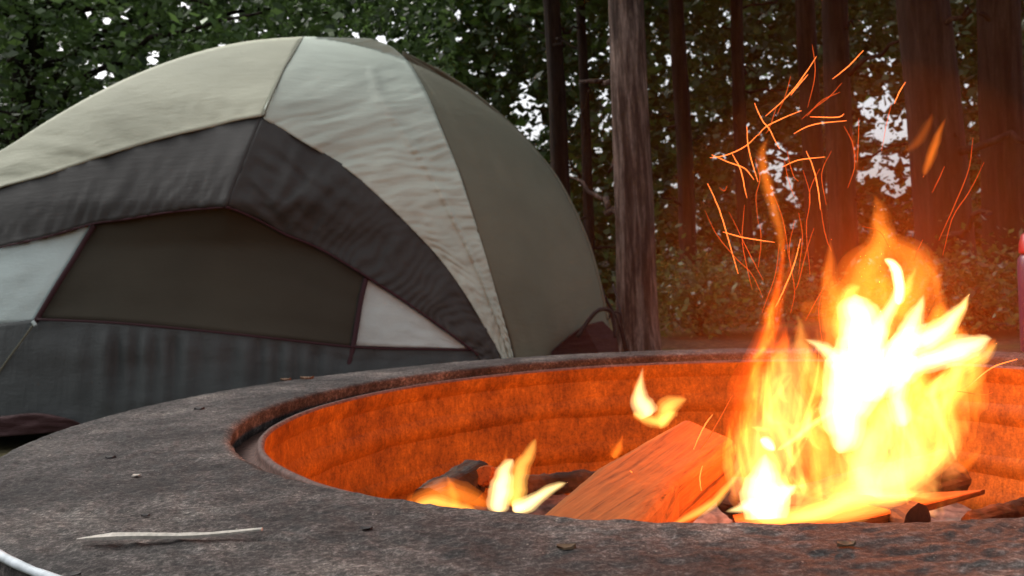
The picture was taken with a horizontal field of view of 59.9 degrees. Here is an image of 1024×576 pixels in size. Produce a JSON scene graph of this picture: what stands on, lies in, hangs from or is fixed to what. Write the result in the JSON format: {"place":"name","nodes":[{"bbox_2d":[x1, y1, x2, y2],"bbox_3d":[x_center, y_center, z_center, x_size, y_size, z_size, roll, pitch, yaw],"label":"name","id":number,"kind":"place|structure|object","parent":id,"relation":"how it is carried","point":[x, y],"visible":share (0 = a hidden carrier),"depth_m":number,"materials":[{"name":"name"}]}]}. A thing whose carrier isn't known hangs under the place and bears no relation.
{"place":"outdoors","nodes":[
{"label":"outdoors","id":0,"kind":"place"},
{"bbox_2d":[0,275,1023,456],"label":"ground","id":1,"kind":"structure","parent":0,"point":[858,333],"depth_m":5.89,"materials":[{"name":"brown soil"}]},
{"bbox_2d":[0,0,462,149],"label":"broadleaf tree","id":2,"kind":"object","parent":1,"relation":"on","point":[29,77],"visible":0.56,"depth_m":5.89,"materials":[{"name":"green plant"}]},
{"bbox_2d":[0,36,628,436],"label":"dome tent","id":3,"kind":"object","parent":1,"relation":"on","point":[240,214],"visible":0.88,"depth_m":2.85,"materials":[{"name":"grey fabric"}]},
{"bbox_2d":[41,207,365,345],"bbox_3d":[-0.979,-0.024,2.784,1.045,0.460,0.116,-3,0,-1],"label":"mesh door","id":4,"kind":"structure","parent":3,"relation":"in","point":[219,269],"depth_m":2.80,"materials":[{"name":"black fabric"}]},
{"bbox_2d":[0,348,1023,575],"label":"fire pit","id":5,"kind":"object","parent":1,"relation":"on","point":[311,477],"visible":0.91,"depth_m":1.07,"materials":[{"name":"stone"}]},
{"bbox_2d":[67,572,81,575],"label":"charcoal crumb","id":6,"kind":"object","parent":5,"relation":"on","point":[73,573],"visible":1,"depth_m":0.45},
{"bbox_2d":[76,527,262,539],"bbox_3d":[-0.197,0.141,0.510,0.106,0.006,0.007,-3,0,0],"label":"wood splinter","id":7,"kind":"object","parent":5,"relation":"on","point":[134,535],"visible":1,"depth_m":0.51,"materials":[{"name":"beige wood"}]},
{"bbox_2d":[194,407,204,409],"bbox_3d":[-0.386,0.148,1.098,0.013,0.003,0.008,-3,0,0],"label":"charcoal crumb","id":8,"kind":"object","parent":5,"relation":"on","point":[198,408],"visible":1,"depth_m":1.10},
{"bbox_2d":[300,376,313,378],"bbox_3d":[-0.328,0.143,1.424,0.022,0.004,0.011,-3,0,0],"label":"leaf scrap","id":9,"kind":"object","parent":5,"relation":"on","point":[305,377],"visible":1,"depth_m":1.42,"materials":[{"name":"brown plant"}]},
{"bbox_2d":[360,526,372,529],"bbox_3d":[-0.085,0.139,0.517,0.008,0.002,0.005,-3,0,0],"label":"stone crumb","id":10,"kind":"object","parent":5,"relation":"on","point":[366,527],"visible":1,"depth_m":0.52,"materials":[{"name":"grey stone"}]},
{"bbox_2d":[557,543,575,549],"bbox_3d":[0.028,0.134,0.463,0.010,0.002,0.006,-3,0,0],"label":"twig scrap","id":11,"kind":"object","parent":5,"relation":"on","point":[566,546],"visible":1,"depth_m":0.46,"materials":[{"name":"brown plant"}]},
{"bbox_2d":[472,494,970,523],"bbox_3d":[0.264,0.337,1.046,1.046,0.066,1.046,-3,0,0],"label":"ash bed","id":12,"kind":"object","parent":5,"relation":"in","point":[545,505],"visible":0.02,"depth_m":1.38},
{"bbox_2d":[412,460,487,507],"bbox_3d":[-0.076,0.264,1.169,0.055,0.055,0.119,-40,-14,28],"label":"charred log","id":13,"kind":"object","parent":12,"relation":"on","point":[457,486],"visible":0.86,"depth_m":1.14,"materials":[{"name":"brown wood"}]},
{"bbox_2d":[477,465,506,487],"bbox_3d":[-0.032,0.263,1.240,0.032,0.032,0.126,0,-13,10],"label":"log","id":14,"kind":"object","parent":12,"relation":"on","point":[491,476],"visible":0.94,"depth_m":1.20,"materials":[{"name":"brown wood"}]},
{"bbox_2d":[517,469,595,499],"bbox_3d":[0.079,0.297,1.358,0.137,0.038,0.040,1,1,-22],"label":"ember log","id":15,"kind":"object","parent":12,"relation":"on","point":[544,484],"visible":0.72,"depth_m":1.34,"materials":[{"name":"brown wood"}]},
{"bbox_2d":[546,421,735,522],"bbox_3d":[0.162,0.231,0.956,0.142,0.099,0.385,-14,1,35],"label":"split log","id":16,"kind":"object","parent":12,"relation":"on","point":[655,479],"visible":0.68,"depth_m":0.95,"materials":[{"name":"brown wood"}]},
{"bbox_2d":[700,395,732,448],"bbox_3d":[0.227,0.157,1.015,0.047,0.070,0.030,-3,0,0],"label":"spark","id":17,"kind":"object","parent":16,"relation":"on","point":[716,424],"visible":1,"depth_m":1.02},
{"bbox_2d":[717,477,930,522],"bbox_3d":[0.359,0.263,1.050,0.064,0.062,0.250,30,-20,-31],"label":"charred log","id":18,"kind":"object","parent":12,"relation":"on","point":[739,495],"visible":0.37,"depth_m":1.03,"materials":[{"name":"brown wood"}]},
{"bbox_2d":[743,449,971,512],"bbox_3d":[0.435,0.261,1.099,0.362,0.073,0.070,-3,18,-34],"label":"charred log","id":19,"kind":"object","parent":12,"relation":"on","point":[942,470],"visible":0.46,"depth_m":1.10,"materials":[{"name":"brown wood"}]},
{"bbox_2d":[732,490,984,524],"bbox_3d":[0.392,0.256,1.012,0.520,0.029,0.123,3,-11,-35],"label":"wood plank","id":20,"kind":"object","parent":12,"relation":"on","point":[830,512],"visible":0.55,"depth_m":0.96,"materials":[{"name":"orange wood"}]},
{"bbox_2d":[961,497,1023,519],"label":"log","id":21,"kind":"object","parent":12,"relation":"on","point":[1013,509],"visible":0.67,"depth_m":1.07,"materials":[{"name":"brown wood"}]},
{"bbox_2d":[837,541,855,546],"bbox_3d":[0.168,0.128,0.447,0.010,0.002,0.006,-3,0,0],"label":"stone crumb","id":22,"kind":"object","parent":5,"relation":"on","point":[845,543],"visible":1,"depth_m":0.45,"materials":[{"name":"brown stone"}]},
{"bbox_2d":[1017,233,1023,351],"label":"drink bottle","id":23,"kind":"object","parent":5,"relation":"on","point":[1020,269],"visible":1,"depth_m":1.33,"materials":[{"name":"red plastic"}]},
{"bbox_2d":[0,0,1023,304],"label":"deep wood","id":24,"kind":"object","parent":1,"relation":"on","point":[516,54],"visible":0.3,"depth_m":16.89,"materials":[{"name":"green plant"}]},
{"bbox_2d":[483,0,592,219],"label":"forest tree","id":25,"kind":"object","parent":1,"relation":"on","point":[552,12],"visible":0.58,"depth_m":8.92,"materials":[{"name":"brown plant"}]},
{"bbox_2d":[518,0,667,256],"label":"forest tree","id":26,"kind":"object","parent":1,"relation":"on","point":[586,154],"visible":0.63,"depth_m":11.95,"materials":[{"name":"brown plant"}]},
{"bbox_2d":[569,0,661,351],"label":"forest tree","id":27,"kind":"object","parent":1,"relation":"on","point":[632,210],"visible":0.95,"depth_m":4.81,"materials":[{"name":"brown plant"}]},
{"bbox_2d":[660,0,752,310],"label":"forest tree","id":28,"kind":"object","parent":1,"relation":"on","point":[684,176],"visible":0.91,"depth_m":10.91,"materials":[{"name":"brown plant"}]},
{"bbox_2d":[599,215,836,339],"bbox_3d":[1.340,-0.074,6.457,1.777,0.863,1.668,-2,0,36],"label":"shrub","id":29,"kind":"object","parent":1,"relation":"on","point":[690,301],"visible":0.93,"depth_m":6.33,"materials":[{"name":"green plant"}]},
{"bbox_2d":[683,0,822,296],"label":"forest tree","id":30,"kind":"object","parent":1,"relation":"on","point":[738,66],"visible":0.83,"depth_m":12.92,"materials":[{"name":"brown plant"}]},
{"bbox_2d":[656,245,876,324],"bbox_3d":[2.264,-0.041,8.026,2.152,0.699,2.342,-2,0,44],"label":"shrub","id":31,"kind":"object","parent":1,"relation":"on","point":[804,292],"visible":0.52,"depth_m":7.76,"materials":[{"name":"green plant"}]},
{"bbox_2d":[736,0,907,309],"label":"forest tree","id":32,"kind":"object","parent":1,"relation":"on","point":[812,135],"visible":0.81,"depth_m":9.89,"materials":[{"name":"brown plant"}]},
{"bbox_2d":[821,0,898,316],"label":"forest tree","id":33,"kind":"object","parent":1,"relation":"on","point":[843,198],"visible":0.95,"depth_m":7.90,"materials":[{"name":"brown plant"}]},
{"bbox_2d":[835,215,1023,339],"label":"shrub","id":34,"kind":"object","parent":1,"relation":"on","point":[974,301],"visible":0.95,"depth_m":5.48,"materials":[{"name":"green plant"}]},
{"bbox_2d":[895,0,1023,329],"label":"forest tree","id":35,"kind":"object","parent":1,"relation":"on","point":[934,117],"visible":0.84,"depth_m":6.05,"materials":[{"name":"brown plant"}]},
{"bbox_2d":[974,0,1023,312],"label":"forest tree","id":36,"kind":"object","parent":1,"relation":"on","point":[1000,82],"visible":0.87,"depth_m":7.06,"materials":[{"name":"brown plant"}]},
{"bbox_2d":[58,0,1023,275],"label":"sky","id":37,"kind":"structure","parent":0,"point":[878,132],"materials":[{"name":"white"}]},
{"bbox_2d":[694,416,711,447],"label":"spark","id":38,"kind":"object","parent":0,"point":[702,429],"visible":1,"depth_m":1.02},
{"bbox_2d":[710,142,750,157],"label":"spark","id":39,"kind":"object","parent":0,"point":[732,152],"visible":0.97,"depth_m":1.09},
{"bbox_2d":[742,205,751,286],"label":"spark","id":40,"kind":"object","parent":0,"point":[742,244],"visible":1,"depth_m":1.09},
{"bbox_2d":[747,132,757,180],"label":"spark","id":41,"kind":"object","parent":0,"point":[750,155],"visible":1,"depth_m":0.95},
{"bbox_2d":[758,111,799,134],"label":"spark","id":42,"kind":"object","parent":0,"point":[776,121],"visible":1,"depth_m":0.97},
{"bbox_2d":[775,239,800,306],"bbox_3d":[0.326,-0.018,1.060,0.034,0.079,0.030,-3,0,0],"label":"spark","id":43,"kind":"object","parent":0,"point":[790,275],"visible":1,"depth_m":1.07},
{"bbox_2d":[789,220,794,309],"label":"spark","id":44,"kind":"object","parent":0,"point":[791,268],"visible":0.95,"depth_m":1.17},
{"bbox_2d":[794,121,839,133],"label":"spark","id":45,"kind":"object","parent":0,"point":[817,123],"visible":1,"depth_m":0.98},
{"bbox_2d":[821,152,830,201],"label":"spark","id":46,"kind":"object","parent":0,"point":[821,175],"visible":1,"depth_m":0.94},
{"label":"campfire flames","id":47,"kind":"object","parent":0,"visible":0},
{"bbox_2d":[707,183,737,271],"bbox_3d":[0.246,-0.070,1.059,0.033,0.108,0.028,-3,0,-6],"label":"spark","id":48,"kind":"object","parent":47,"relation":"on","point":[724,226],"visible":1,"depth_m":1.07},
{"bbox_2d":[713,155,752,177],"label":"spark","id":49,"kind":"object","parent":47,"relation":"on","point":[734,164],"visible":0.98,"depth_m":1.09},
{"bbox_2d":[705,211,761,294],"bbox_3d":[0.248,-0.038,1.009,0.062,0.101,0.028,-3,0,-3],"label":"spark","id":50,"kind":"object","parent":47,"relation":"attached to","point":[734,256],"visible":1,"depth_m":1.02},
{"bbox_2d":[732,154,746,196],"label":"spark","id":51,"kind":"object","parent":47,"relation":"attached to","point":[741,174],"visible":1,"depth_m":1.03},
{"bbox_2d":[733,220,759,273],"bbox_3d":[0.280,-0.050,1.082,0.039,0.084,0.027,-3,0,-5],"label":"spark","id":52,"kind":"object","parent":47,"relation":"on","point":[746,247],"visible":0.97,"depth_m":1.09},
{"bbox_2d":[724,232,774,242],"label":"spark","id":53,"kind":"object","parent":47,"relation":"on","point":[747,238],"visible":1,"depth_m":0.97},
{"bbox_2d":[755,105,778,147],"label":"spark","id":54,"kind":"object","parent":47,"relation":"on","point":[766,125],"visible":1,"depth_m":0.96},
{"bbox_2d":[762,249,778,311],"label":"spark","id":55,"kind":"object","parent":47,"relation":"on","point":[773,280],"visible":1,"depth_m":1.04},
{"bbox_2d":[771,189,788,256],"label":"spark","id":56,"kind":"object","parent":47,"relation":"attached to","point":[783,222],"visible":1,"depth_m":1.11},
{"bbox_2d":[766,59,814,115],"bbox_3d":[0.294,-0.212,0.949,0.055,0.060,0.030,-3,0,0],"label":"spark","id":57,"kind":"object","parent":47,"relation":"on","point":[793,89],"visible":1,"depth_m":0.96},
{"bbox_2d":[799,216,802,268],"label":"spark","id":58,"kind":"object","parent":47,"relation":"attached to","point":[802,239],"visible":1,"depth_m":1.02},
{"bbox_2d":[795,229,813,289],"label":"spark","id":59,"kind":"object","parent":47,"relation":"on","point":[803,261],"visible":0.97,"depth_m":1.08},
{"bbox_2d":[803,171,809,268],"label":"spark","id":60,"kind":"object","parent":47,"relation":"attached to","point":[806,222],"visible":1,"depth_m":0.96},
{"bbox_2d":[806,151,820,209],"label":"spark","id":61,"kind":"object","parent":47,"relation":"on","point":[816,181],"visible":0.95,"depth_m":1.09},
{"bbox_2d":[802,83,841,118],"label":"spark","id":62,"kind":"object","parent":47,"relation":"on","point":[823,101],"visible":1,"depth_m":1.03},
{"bbox_2d":[846,130,854,185],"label":"spark","id":63,"kind":"object","parent":47,"relation":"on","point":[854,156],"visible":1,"depth_m":1.07},
{"bbox_2d":[939,141,972,238],"bbox_3d":[0.518,-0.115,1.043,0.050,0.117,0.030,-3,0,0],"label":"spark","id":64,"kind":"object","parent":47,"relation":"attached to","point":[960,191],"visible":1,"depth_m":1.05},
{"bbox_2d":[943,163,983,252],"bbox_3d":[0.484,-0.085,0.967,0.047,0.097,0.030,-3,0,0],"label":"spark","id":65,"kind":"object","parent":47,"relation":"on","point":[958,207],"visible":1,"depth_m":0.97},
{"bbox_2d":[967,359,1016,387],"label":"spark","id":66,"kind":"object","parent":47,"relation":"on","point":[989,369],"visible":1,"depth_m":1.02}
]}

